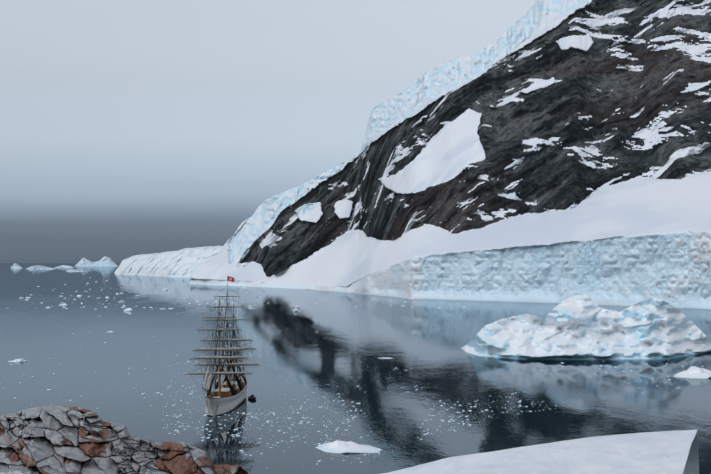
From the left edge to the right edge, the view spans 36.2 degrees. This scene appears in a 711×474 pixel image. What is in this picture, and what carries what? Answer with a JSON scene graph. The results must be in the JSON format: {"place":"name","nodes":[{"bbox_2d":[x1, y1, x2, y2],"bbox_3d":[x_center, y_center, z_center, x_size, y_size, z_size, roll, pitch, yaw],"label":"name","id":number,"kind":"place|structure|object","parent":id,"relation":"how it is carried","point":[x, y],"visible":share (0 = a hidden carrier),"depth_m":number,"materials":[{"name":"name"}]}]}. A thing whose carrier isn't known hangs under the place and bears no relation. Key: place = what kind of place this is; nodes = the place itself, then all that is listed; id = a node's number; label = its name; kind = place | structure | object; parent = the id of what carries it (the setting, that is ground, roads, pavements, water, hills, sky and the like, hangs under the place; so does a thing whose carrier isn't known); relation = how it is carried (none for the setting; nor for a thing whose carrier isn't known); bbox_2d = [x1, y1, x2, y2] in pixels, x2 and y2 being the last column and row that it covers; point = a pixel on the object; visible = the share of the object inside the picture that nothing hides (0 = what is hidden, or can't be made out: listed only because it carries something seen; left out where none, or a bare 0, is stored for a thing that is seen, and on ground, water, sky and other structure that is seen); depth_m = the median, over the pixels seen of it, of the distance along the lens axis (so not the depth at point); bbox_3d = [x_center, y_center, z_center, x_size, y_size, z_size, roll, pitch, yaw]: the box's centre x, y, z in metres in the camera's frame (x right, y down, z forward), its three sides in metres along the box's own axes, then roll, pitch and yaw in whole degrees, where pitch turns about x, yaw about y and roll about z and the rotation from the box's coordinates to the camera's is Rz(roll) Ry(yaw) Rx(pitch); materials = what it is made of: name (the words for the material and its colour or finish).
{"place":"outdoors","nodes":[
{"label":"outdoors","id":0,"kind":"place"},
{"bbox_2d":[0,405,247,473],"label":"rocks","id":1,"kind":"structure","parent":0,"point":[53,439],"depth_m":183.82,"materials":[{"name":"grey stone"}]},
{"bbox_2d":[114,246,222,277],"bbox_3d":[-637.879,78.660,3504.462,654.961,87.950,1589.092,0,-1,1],"label":"glacier","id":2,"kind":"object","parent":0,"point":[185,263],"depth_m":3127.10,"materials":[{"name":"white ice"}]},
{"bbox_2d":[0,0,536,262],"label":"sky","id":3,"kind":"structure","parent":0,"point":[128,128],"materials":[{"name":"grey"}]},
{"bbox_2d":[0,263,710,473],"bbox_3d":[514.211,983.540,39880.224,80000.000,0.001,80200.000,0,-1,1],"label":"sea","id":4,"kind":"structure","parent":0,"point":[420,342],"depth_m":382.42,"materials":[{"name":"liquid"}]},
{"bbox_2d":[11,263,21,267],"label":"iceberg","id":5,"kind":"object","parent":4,"relation":"on","point":[14,265],"visible":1,"depth_m":7745.66,"materials":[{"name":"white ice"}]},
{"bbox_2d":[26,265,54,268],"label":"iceberg","id":6,"kind":"object","parent":4,"relation":"on","point":[38,267],"visible":1,"depth_m":6699.83,"materials":[{"name":"white ice"}]},
{"bbox_2d":[55,265,73,267],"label":"iceberg","id":7,"kind":"object","parent":4,"relation":"on","point":[63,266],"visible":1,"depth_m":8341.48,"materials":[{"name":"white ice"}]},
{"bbox_2d":[66,269,83,271],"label":"iceberg","id":8,"kind":"object","parent":4,"relation":"on","point":[73,270],"visible":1,"depth_m":5016.90,"materials":[{"name":"white ice"}]},
{"bbox_2d":[75,256,117,265],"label":"iceberg","id":9,"kind":"object","parent":4,"relation":"on","point":[105,261],"visible":1,"depth_m":12482.59,"materials":[{"name":"white ice"}]},
{"bbox_2d":[185,276,258,415],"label":"sailing ship","id":10,"kind":"object","parent":4,"relation":"on","point":[227,395],"visible":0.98,"depth_m":292.21,"materials":[{"name":"paint"}]},
{"bbox_2d":[248,395,255,399],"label":"dinghy","id":11,"kind":"object","parent":4,"relation":"on","point":[252,397],"visible":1,"depth_m":315.82,"materials":[{"name":"black"}]},
{"bbox_2d":[2,273,710,464],"bbox_3d":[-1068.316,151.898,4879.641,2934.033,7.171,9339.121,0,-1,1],"label":"brash ice","id":12,"kind":"structure","parent":4,"relation":"on","point":[337,446],"depth_m":287.42,"materials":[{"name":"white ice"}]},
{"bbox_2d":[460,294,710,359],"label":"iceberg","id":13,"kind":"object","parent":4,"relation":"on","point":[584,327],"visible":0.96,"depth_m":463.17,"materials":[{"name":"white ice"}]},
{"bbox_2d":[189,0,710,308],"bbox_3d":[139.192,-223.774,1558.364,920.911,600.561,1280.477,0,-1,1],"label":"mountain","id":14,"kind":"structure","parent":0,"point":[548,151],"depth_m":1397.65,"materials":[{"name":"black stone"}]},
{"bbox_2d":[382,429,698,473],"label":"snow hill","id":15,"kind":"structure","parent":0,"point":[669,452],"depth_m":80.37,"materials":[{"name":"white snow"}]}
]}

